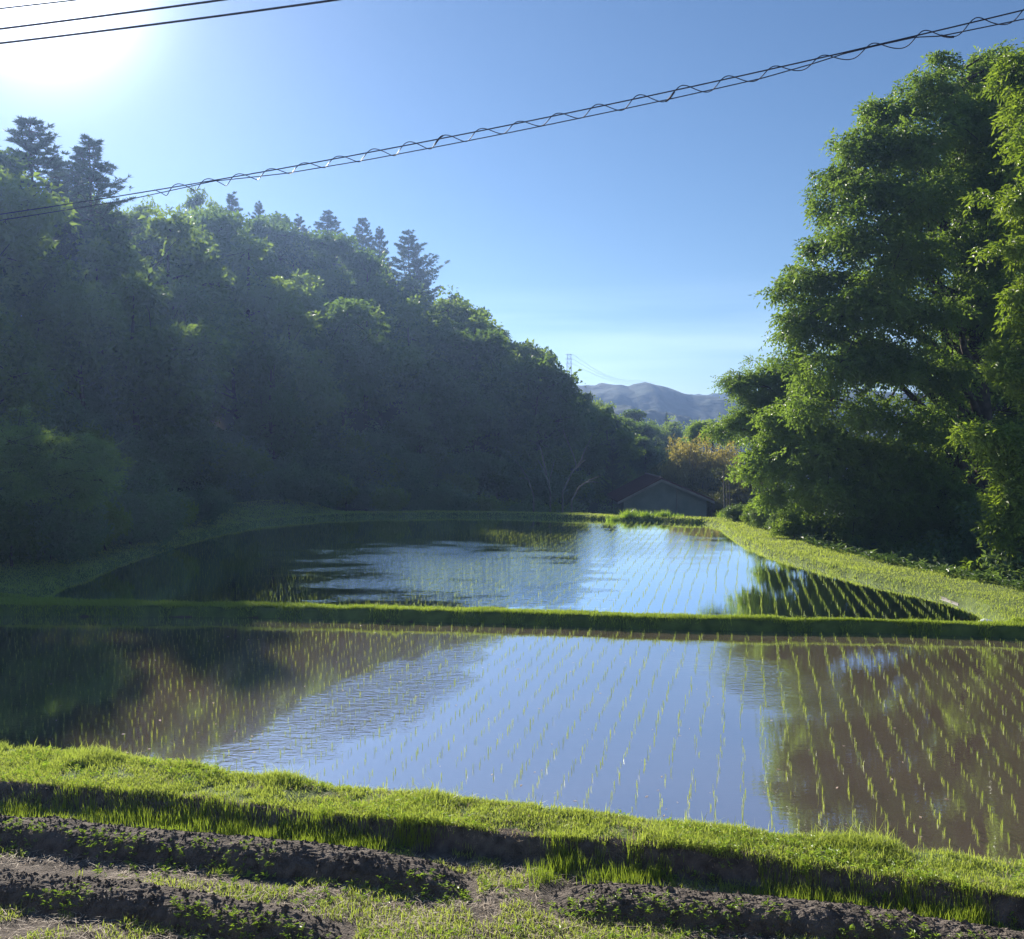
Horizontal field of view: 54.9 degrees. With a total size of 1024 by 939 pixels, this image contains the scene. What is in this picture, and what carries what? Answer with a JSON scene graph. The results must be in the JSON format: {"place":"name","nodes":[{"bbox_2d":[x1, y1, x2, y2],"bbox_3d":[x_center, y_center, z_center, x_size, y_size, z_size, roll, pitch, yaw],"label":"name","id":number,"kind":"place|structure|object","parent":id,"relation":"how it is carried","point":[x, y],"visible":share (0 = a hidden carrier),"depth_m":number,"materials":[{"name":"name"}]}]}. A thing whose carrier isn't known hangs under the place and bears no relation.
{"place":"outdoors","nodes":[
{"label":"outdoors","id":0,"kind":"place"},
{"bbox_2d":[0,0,226,29],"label":"overhead wire","id":1,"kind":"object","parent":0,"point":[121,13],"visible":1,"depth_m":13.99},
{"bbox_2d":[0,0,339,43],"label":"overhead wire","id":2,"kind":"object","parent":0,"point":[200,18],"visible":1,"depth_m":13.62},
{"bbox_2d":[0,10,1021,214],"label":"messenger wire","id":3,"kind":"object","parent":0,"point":[539,118],"visible":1,"depth_m":17.34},
{"bbox_2d":[154,9,1023,195],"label":"spiral hanger","id":4,"kind":"object","parent":3,"relation":"attached to","point":[668,99],"visible":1,"depth_m":16.83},
{"bbox_2d":[0,19,1023,220],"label":"wire","id":5,"kind":"object","parent":4,"relation":"hanging from","point":[542,125],"visible":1,"depth_m":17.35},
{"bbox_2d":[0,616,1023,866],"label":"paddy water","id":6,"kind":"structure","parent":0,"point":[632,724],"depth_m":15.03,"materials":[{"name":"liquid"}]},
{"bbox_2d":[0,516,1023,775],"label":"rice rows","id":7,"kind":"object","parent":6,"relation":"on","point":[502,642],"visible":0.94,"depth_m":19.64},
{"bbox_2d":[0,365,1023,938],"bbox_3d":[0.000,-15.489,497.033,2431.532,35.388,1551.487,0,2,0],"label":"ground","id":8,"kind":"structure","parent":0,"point":[506,845],"depth_m":9.65,"materials":[{"name":"soil"}]},
{"bbox_2d":[0,146,43,312],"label":"broadleaf tree","id":9,"kind":"object","parent":8,"relation":"on","point":[8,162],"visible":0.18,"depth_m":60.16,"materials":[{"name":"green plant"}]},
{"bbox_2d":[4,241,61,319],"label":"broadleaf tree","id":10,"kind":"object","parent":8,"relation":"on","point":[21,304],"visible":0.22,"depth_m":54.87,"materials":[{"name":"green plant"}]},
{"bbox_2d":[0,165,82,297],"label":"broadleaf tree","id":11,"kind":"object","parent":8,"relation":"on","point":[18,250],"visible":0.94,"depth_m":47.60,"materials":[{"name":"green plant"}]},
{"bbox_2d":[0,376,88,450],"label":"shrub","id":12,"kind":"object","parent":8,"relation":"on","point":[63,404],"visible":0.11,"depth_m":43.27,"materials":[{"name":"green plant"}]},
{"bbox_2d":[0,263,130,414],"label":"broadleaf tree","id":13,"kind":"object","parent":8,"relation":"on","point":[76,308],"visible":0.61,"depth_m":48.41,"materials":[{"name":"green plant"}]},
{"bbox_2d":[0,403,136,521],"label":"shrub","id":14,"kind":"object","parent":8,"relation":"on","point":[80,472],"visible":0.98,"depth_m":29.98,"materials":[{"name":"green plant"}]},
{"bbox_2d":[2,115,146,262],"bbox_3d":[-31.873,-15.670,65.317,10.479,15.430,14.448,1,2,34],"label":"pine tree","id":15,"kind":"object","parent":8,"relation":"on","point":[53,162],"visible":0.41,"depth_m":64.74,"materials":[{"name":"green plant"}]},
{"bbox_2d":[58,411,115,464],"bbox_3d":[-20.551,-0.971,46.153,3.748,3.703,3.911,-2,2,-40],"label":"shrub","id":16,"kind":"object","parent":8,"relation":"on","point":[85,429],"visible":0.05,"depth_m":46.30,"materials":[{"name":"green plant"}]},
{"bbox_2d":[24,232,158,388],"bbox_3d":[-24.803,-8.855,57.878,7.009,10.280,7.304,1,2,26],"label":"broadleaf tree","id":17,"kind":"object","parent":8,"relation":"on","point":[91,251],"visible":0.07,"depth_m":57.43,"materials":[{"name":"green plant"}]},
{"bbox_2d":[36,134,170,273],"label":"pine tree","id":18,"kind":"object","parent":8,"relation":"on","point":[103,211],"visible":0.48,"depth_m":66.49,"materials":[{"name":"green plant"}]},
{"bbox_2d":[71,221,135,279],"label":"broadleaf tree","id":19,"kind":"object","parent":8,"relation":"on","point":[115,235],"visible":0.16,"depth_m":63.75,"materials":[{"name":"green plant"}]},
{"bbox_2d":[82,412,144,466],"bbox_3d":[-20.962,-1.282,50.541,3.758,3.451,3.208,1,2,34],"label":"shrub","id":20,"kind":"object","parent":8,"relation":"on","point":[118,431],"visible":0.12,"depth_m":50.38,"materials":[{"name":"green plant"}]},
{"bbox_2d":[106,427,159,478],"bbox_3d":[-19.950,-0.391,50.123,4.481,3.579,3.816,-1,2,-32],"label":"shrub","id":21,"kind":"object","parent":8,"relation":"on","point":[132,451],"visible":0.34,"depth_m":49.79,"materials":[{"name":"green plant"}]},
{"bbox_2d":[41,266,243,437],"bbox_3d":[-19.750,-4.693,51.332,9.115,12.073,10.256,-1,2,-35],"label":"broadleaf tree","id":22,"kind":"object","parent":8,"relation":"on","point":[156,372],"visible":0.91,"depth_m":49.93,"materials":[{"name":"green plant"}]},
{"bbox_2d":[102,482,184,550],"bbox_3d":[-13.780,1.818,35.619,3.197,2.998,3.754,1,2,27],"label":"shrub","id":23,"kind":"object","parent":8,"relation":"on","point":[144,509],"visible":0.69,"depth_m":35.40,"materials":[{"name":"green plant"}]},
{"bbox_2d":[77,202,245,332],"bbox_3d":[-22.867,-10.178,63.327,9.455,14.116,13.813,1,2,24],"label":"broadleaf tree","id":24,"kind":"object","parent":8,"relation":"on","point":[179,230],"visible":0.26,"depth_m":63.24,"materials":[{"name":"green plant"}]},
{"bbox_2d":[137,485,194,542],"bbox_3d":[-13.716,2.049,37.438,3.067,2.817,2.618,0,2,2],"label":"shrub","id":25,"kind":"object","parent":8,"relation":"on","point":[177,515],"visible":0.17,"depth_m":37.48,"materials":[{"name":"green plant"}]},
{"bbox_2d":[0,868,340,938],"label":"soil bed","id":26,"kind":"object","parent":8,"relation":"on","point":[161,912],"visible":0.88,"depth_m":8.29,"materials":[{"name":"soil"}]},
{"bbox_2d":[123,204,220,286],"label":"broadleaf tree","id":27,"kind":"object","parent":8,"relation":"on","point":[203,246],"visible":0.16,"depth_m":70.55,"materials":[{"name":"green plant"}]},
{"bbox_2d":[123,281,244,394],"bbox_3d":[-19.574,-5.822,57.834,7.611,10.548,7.116,-1,2,-18],"label":"broadleaf tree","id":28,"kind":"object","parent":8,"relation":"on","point":[182,302],"visible":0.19,"depth_m":57.60,"materials":[{"name":"green plant"}]},
{"bbox_2d":[175,186,207,214],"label":"tree","id":29,"kind":"object","parent":8,"relation":"on","point":[198,200],"visible":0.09,"depth_m":103.83,"materials":[{"name":"green plant"}]},
{"bbox_2d":[178,481,234,525],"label":"shrub","id":30,"kind":"object","parent":8,"relation":"on","point":[208,507],"visible":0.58,"depth_m":42.88,"materials":[{"name":"green plant"}]},
{"bbox_2d":[200,237,259,308],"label":"broadleaf tree","id":31,"kind":"object","parent":8,"relation":"on","point":[221,247],"visible":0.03,"depth_m":78.12,"materials":[{"name":"green plant"}]},
{"bbox_2d":[190,205,270,306],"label":"broadleaf tree","id":32,"kind":"object","parent":8,"relation":"on","point":[223,227],"visible":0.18,"depth_m":80.89,"materials":[{"name":"green plant"}]},
{"bbox_2d":[0,815,466,898],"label":"soil bed","id":33,"kind":"object","parent":8,"relation":"on","point":[287,868],"visible":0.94,"depth_m":9.30,"materials":[{"name":"soil"}]},
{"bbox_2d":[195,301,272,424],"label":"broadleaf tree","id":34,"kind":"object","parent":8,"relation":"on","point":[228,392],"visible":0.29,"depth_m":63.50,"materials":[{"name":"green plant"}]},
{"bbox_2d":[0,499,497,597],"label":"shaded grass","id":35,"kind":"structure","parent":8,"relation":"on","point":[198,529],"depth_m":39.72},
{"bbox_2d":[220,437,277,481],"bbox_3d":[-15.262,0.101,56.990,4.342,4.111,4.161,0,2,-9],"label":"shrub","id":36,"kind":"object","parent":8,"relation":"on","point":[257,464],"visible":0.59,"depth_m":55.86,"materials":[{"name":"green plant"}]},
{"bbox_2d":[199,230,331,395],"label":"broadleaf tree","id":37,"kind":"object","parent":8,"relation":"on","point":[256,299],"visible":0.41,"depth_m":76.27,"materials":[{"name":"green plant"}]},
{"bbox_2d":[251,255,288,287],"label":"broadleaf tree","id":38,"kind":"object","parent":8,"relation":"on","point":[266,270],"visible":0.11,"depth_m":87.91,"materials":[{"name":"green plant"}]},
{"bbox_2d":[237,214,308,276],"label":"broadleaf tree","id":39,"kind":"object","parent":8,"relation":"on","point":[272,232],"visible":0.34,"depth_m":102.86,"materials":[{"name":"green plant"}]},
{"bbox_2d":[226,338,320,461],"bbox_3d":[-14.882,-3.111,61.286,7.975,9.858,5.274,2,3,42],"label":"broadleaf tree","id":40,"kind":"object","parent":8,"relation":"on","point":[271,429],"visible":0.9,"depth_m":60.31,"materials":[{"name":"green plant"}]},
{"bbox_2d":[222,296,353,428],"bbox_3d":[-14.883,-5.616,65.796,8.556,12.076,9.028,-2,2,-39],"label":"broadleaf tree","id":41,"kind":"object","parent":8,"relation":"on","point":[322,399],"visible":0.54,"depth_m":64.96,"materials":[{"name":"green plant"}]},
{"bbox_2d":[278,240,353,297],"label":"broadleaf tree","id":42,"kind":"object","parent":8,"relation":"on","point":[328,277],"visible":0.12,"depth_m":103.03,"materials":[{"name":"green plant"}]},
{"bbox_2d":[297,229,361,306],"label":"broadleaf tree","id":43,"kind":"object","parent":8,"relation":"on","point":[335,244],"visible":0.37,"depth_m":105.60,"materials":[{"name":"green plant"}]},
{"bbox_2d":[300,210,367,251],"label":"pine tree","id":44,"kind":"object","parent":8,"relation":"on","point":[330,222],"visible":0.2,"depth_m":144.49,"materials":[{"name":"green plant"}]},
{"bbox_2d":[291,296,402,429],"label":"broadleaf tree","id":45,"kind":"object","parent":8,"relation":"on","point":[370,354],"visible":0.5,"depth_m":69.91,"materials":[{"name":"green plant"}]},
{"bbox_2d":[336,246,390,292],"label":"broadleaf tree","id":46,"kind":"object","parent":8,"relation":"on","point":[358,265],"visible":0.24,"depth_m":107.64,"materials":[{"name":"green plant"}]},
{"bbox_2d":[352,217,397,283],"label":"pine tree","id":47,"kind":"object","parent":8,"relation":"on","point":[358,230],"visible":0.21,"depth_m":150.24,"materials":[{"name":"green plant"}]},
{"bbox_2d":[341,277,420,343],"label":"broadleaf tree","id":48,"kind":"object","parent":8,"relation":"on","point":[377,292],"visible":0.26,"depth_m":93.34,"materials":[{"name":"green plant"}]},
{"bbox_2d":[337,303,426,429],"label":"broadleaf tree","id":49,"kind":"object","parent":8,"relation":"on","point":[407,366],"visible":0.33,"depth_m":75.96,"materials":[{"name":"green plant"}]},
{"bbox_2d":[369,482,411,511],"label":"shrub","id":50,"kind":"object","parent":8,"relation":"on","point":[385,499],"visible":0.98,"depth_m":52.35,"materials":[{"name":"green plant"}]},
{"bbox_2d":[377,471,429,510],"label":"shrub","id":51,"kind":"object","parent":8,"relation":"on","point":[416,490],"visible":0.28,"depth_m":56.34,"materials":[{"name":"green plant"}]},
{"bbox_2d":[394,269,434,323],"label":"broadleaf tree","id":52,"kind":"object","parent":8,"relation":"on","point":[407,284],"visible":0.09,"depth_m":140.12,"materials":[{"name":"green plant"}]},
{"bbox_2d":[383,295,448,411],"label":"broadleaf tree","id":53,"kind":"object","parent":8,"relation":"on","point":[405,308],"visible":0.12,"depth_m":87.64,"materials":[{"name":"green plant"}]},
{"bbox_2d":[397,260,440,304],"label":"pine tree","id":54,"kind":"object","parent":8,"relation":"on","point":[416,265],"visible":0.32,"depth_m":148.76,"materials":[{"name":"green plant"}]},
{"bbox_2d":[388,229,450,296],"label":"pine tree","id":55,"kind":"object","parent":8,"relation":"on","point":[406,251],"visible":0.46,"depth_m":155.88,"materials":[{"name":"green plant"}]},
{"bbox_2d":[402,358,489,452],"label":"broadleaf tree","id":56,"kind":"object","parent":8,"relation":"on","point":[444,384],"visible":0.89,"depth_m":75.61,"materials":[{"name":"green plant"}]},
{"bbox_2d":[417,285,502,373],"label":"broadleaf tree","id":57,"kind":"object","parent":8,"relation":"on","point":[451,311],"visible":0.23,"depth_m":97.23,"materials":[{"name":"green plant"}]},
{"bbox_2d":[414,356,507,452],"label":"broadleaf tree","id":58,"kind":"object","parent":8,"relation":"on","point":[478,367],"visible":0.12,"depth_m":83.93,"materials":[{"name":"green plant"}]},
{"bbox_2d":[426,327,521,451],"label":"broadleaf tree","id":59,"kind":"object","parent":8,"relation":"on","point":[488,343],"visible":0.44,"depth_m":83.32,"materials":[{"name":"green plant"}]},
{"bbox_2d":[418,313,540,450],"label":"broadleaf tree","id":60,"kind":"object","parent":8,"relation":"on","point":[474,324],"visible":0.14,"depth_m":91.31,"materials":[{"name":"green plant"}]},
{"bbox_2d":[467,454,512,496],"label":"shrub","id":61,"kind":"object","parent":8,"relation":"on","point":[478,471],"visible":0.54,"depth_m":77.65,"materials":[{"name":"green plant"}]},
{"bbox_2d":[477,465,511,498],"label":"shrub","id":62,"kind":"object","parent":8,"relation":"on","point":[500,487],"visible":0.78,"depth_m":77.40,"materials":[{"name":"green plant"}]},
{"bbox_2d":[0,779,999,926],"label":"grass tufts","id":63,"kind":"object","parent":8,"relation":"on","point":[567,865],"visible":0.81,"depth_m":9.69,"materials":[{"name":"plant"}]},
{"bbox_2d":[16,598,993,636],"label":"levee tufts","id":64,"kind":"object","parent":8,"relation":"on","point":[380,608],"visible":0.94,"depth_m":22.51,"materials":[{"name":"green plant"}]},
{"bbox_2d":[0,818,1012,938],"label":"seedling weeds","id":65,"kind":"object","parent":8,"relation":"on","point":[466,900],"visible":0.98,"depth_m":8.30,"materials":[{"name":"green plant"}]},
{"bbox_2d":[0,788,1021,938],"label":"grass weeds","id":66,"kind":"object","parent":8,"relation":"on","point":[463,908],"depth_m":8.37,"materials":[{"name":"plant"}]},
{"bbox_2d":[0,811,1022,938],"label":"straw litter","id":67,"kind":"object","parent":8,"relation":"on","point":[405,918],"visible":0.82,"depth_m":8.42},
{"bbox_2d":[0,814,1023,938],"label":"soil crumbs","id":68,"kind":"object","parent":8,"relation":"on","point":[363,858],"visible":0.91,"depth_m":8.49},
{"bbox_2d":[0,592,1023,626],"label":"levee grass","id":69,"kind":"structure","parent":8,"relation":"on","point":[8,600],"depth_m":22.58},
{"bbox_2d":[0,797,1023,938],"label":"leafy weeds","id":70,"kind":"object","parent":8,"relation":"on","point":[439,901],"visible":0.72,"depth_m":8.62,"materials":[{"name":"green plant"}]},
{"bbox_2d":[21,510,1020,620],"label":"shore tufts","id":71,"kind":"object","parent":8,"relation":"on","point":[570,518],"visible":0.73,"depth_m":34.47,"materials":[{"name":"green plant"}]},
{"bbox_2d":[509,338,549,398],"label":"broadleaf tree","id":72,"kind":"object","parent":8,"relation":"on","point":[533,351],"visible":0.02,"depth_m":108.33,"materials":[{"name":"green plant"}]},
{"bbox_2d":[485,352,594,461],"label":"broadleaf tree","id":73,"kind":"object","parent":8,"relation":"on","point":[556,385],"visible":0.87,"depth_m":91.33,"materials":[{"name":"green plant"}]},
{"bbox_2d":[519,459,563,503],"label":"shrub","id":74,"kind":"object","parent":8,"relation":"on","point":[539,476],"visible":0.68,"depth_m":82.88,"materials":[{"name":"green plant"}]},
{"bbox_2d":[506,414,582,477],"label":"broadleaf tree","id":75,"kind":"object","parent":8,"relation":"on","point":[559,457],"visible":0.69,"depth_m":86.18,"materials":[{"name":"green plant"}]},
{"bbox_2d":[527,379,592,463],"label":"broadleaf tree","id":76,"kind":"object","parent":8,"relation":"on","point":[580,447],"visible":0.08,"depth_m":97.47,"materials":[{"name":"green plant"}]},
{"bbox_2d":[559,467,590,505],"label":"shrub","id":77,"kind":"object","parent":8,"relation":"on","point":[576,481],"visible":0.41,"depth_m":86.82,"materials":[{"name":"green plant"}]},
{"bbox_2d":[576,407,645,474],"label":"broadleaf tree","id":78,"kind":"object","parent":8,"relation":"on","point":[596,454],"visible":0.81,"depth_m":107.47,"materials":[{"name":"green plant"}]},
{"bbox_2d":[627,436,667,474],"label":"broadleaf tree","id":79,"kind":"object","parent":8,"relation":"on","point":[652,457],"visible":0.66,"depth_m":121.27,"materials":[{"name":"green plant"}]},
{"bbox_2d":[606,473,714,516],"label":"shed","id":80,"kind":"structure","parent":8,"relation":"on","point":[650,492],"depth_m":64.11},
{"bbox_2d":[652,415,688,449],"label":"broadleaf tree","id":81,"kind":"object","parent":8,"relation":"on","point":[671,429],"visible":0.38,"depth_m":155.56,"materials":[{"name":"green plant"}]},
{"bbox_2d":[656,434,716,494],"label":"bamboo clump","id":82,"kind":"object","parent":8,"relation":"on","point":[683,477],"visible":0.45,"depth_m":73.51,"materials":[{"name":"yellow plant"}]},
{"bbox_2d":[665,433,734,491],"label":"bamboo clump","id":83,"kind":"object","parent":8,"relation":"on","point":[685,445],"visible":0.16,"depth_m":75.25,"materials":[{"name":"yellow plant"}]},
{"bbox_2d":[682,417,747,455],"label":"tree","id":84,"kind":"object","parent":8,"relation":"on","point":[692,432],"visible":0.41,"depth_m":84.50,"materials":[{"name":"green plant"}]},
{"bbox_2d":[690,486,739,517],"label":"bamboo clump","id":85,"kind":"object","parent":8,"relation":"on","point":[716,507],"visible":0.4,"depth_m":66.46,"materials":[{"name":"green plant"}]},
{"bbox_2d":[693,440,744,515],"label":"bamboo clump","id":86,"kind":"object","parent":8,"relation":"on","point":[720,461],"visible":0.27,"depth_m":73.71,"materials":[{"name":"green plant"}]},
{"bbox_2d":[705,458,755,504],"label":"bamboo clump","id":87,"kind":"object","parent":8,"relation":"on","point":[720,477],"visible":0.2,"depth_m":69.61,"materials":[{"name":"green plant"}]},
{"bbox_2d":[725,472,782,505],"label":"bamboo clump","id":88,"kind":"object","parent":8,"relation":"on","point":[746,491],"visible":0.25,"depth_m":67.30,"materials":[{"name":"green plant"}]},
{"bbox_2d":[695,355,818,509],"bbox_3d":[11.797,-0.281,46.003,6.461,9.984,3.610,0,2,0],"label":"silk tree","id":89,"kind":"object","parent":8,"relation":"on","point":[767,385],"visible":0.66,"depth_m":45.48,"materials":[{"name":"green plant"}]},
{"bbox_2d":[498,511,1023,621],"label":"bank grass","id":90,"kind":"structure","parent":8,"relation":"on","point":[824,550],"depth_m":30.77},
{"bbox_2d":[766,510,804,537],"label":"shrub","id":91,"kind":"object","parent":8,"relation":"on","point":[792,526],"visible":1,"depth_m":38.02,"materials":[{"name":"green plant"}]},
{"bbox_2d":[550,883,1023,938],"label":"soil bed","id":92,"kind":"object","parent":8,"relation":"on","point":[691,921],"visible":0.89,"depth_m":8.12,"materials":[{"name":"soil"}]},
{"bbox_2d":[724,340,1023,552],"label":"broadleaf tree","id":93,"kind":"object","parent":8,"relation":"on","point":[893,491],"visible":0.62,"depth_m":37.63,"materials":[{"name":"green plant"}]},
{"bbox_2d":[750,38,1023,498],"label":"broadleaf tree","id":94,"kind":"object","parent":8,"relation":"on","point":[922,196],"visible":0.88,"depth_m":36.64,"materials":[{"name":"green plant"}]},
{"bbox_2d":[765,525,1023,590],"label":"bank weeds","id":95,"kind":"object","parent":8,"relation":"on","point":[946,568],"visible":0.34,"depth_m":29.41,"materials":[{"name":"green plant"}]},
{"bbox_2d":[887,528,980,570],"bbox_3d":[14.003,3.756,33.095,3.820,3.582,4.485,1,2,25],"label":"shrub","id":96,"kind":"object","parent":8,"relation":"on","point":[912,554],"visible":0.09,"depth_m":32.99,"materials":[{"name":"green plant"}]},
{"bbox_2d":[917,494,1003,560],"bbox_3d":[17.290,3.269,34.132,5.980,4.777,5.093,1,2,26],"label":"shrub","id":97,"kind":"object","parent":8,"relation":"on","point":[975,549],"visible":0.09,"depth_m":34.38,"materials":[{"name":"green plant"}]},
{"bbox_2d":[943,41,1023,561],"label":"broadleaf tree","id":98,"kind":"object","parent":8,"relation":"on","point":[1001,447],"visible":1,"depth_m":29.50,"materials":[{"name":"green plant"}]},
{"bbox_2d":[976,535,1023,585],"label":"shrub","id":99,"kind":"object","parent":8,"relation":"on","point":[1013,569],"visible":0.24,"depth_m":29.20,"materials":[{"name":"green plant"}]},
{"bbox_2d":[0,737,1023,898],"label":"grass","id":100,"kind":"structure","parent":0,"point":[889,848],"depth_m":9.94,"materials":[{"name":"plant"}]},
{"bbox_2d":[0,749,1023,906],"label":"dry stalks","id":101,"kind":"object","parent":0,"point":[388,794],"visible":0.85,"depth_m":9.70,"materials":[{"name":"plant"}]},
{"bbox_2d":[0,0,1023,394],"label":"sky","id":102,"kind":"structure","parent":0,"point":[635,244],"materials":[{"name":"blue"}]},
{"bbox_2d":[46,516,983,621],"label":"paddy water","id":103,"kind":"structure","parent":0,"point":[717,606],"depth_m":29.97,"materials":[{"name":"liquid"}]},
{"bbox_2d":[613,405,925,478],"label":"hills","id":104,"kind":"structure","parent":0,"point":[657,416],"depth_m":370.80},
{"bbox_2d":[573,382,994,421],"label":"mountain","id":105,"kind":"structure","parent":0,"point":[647,396],"depth_m":488.84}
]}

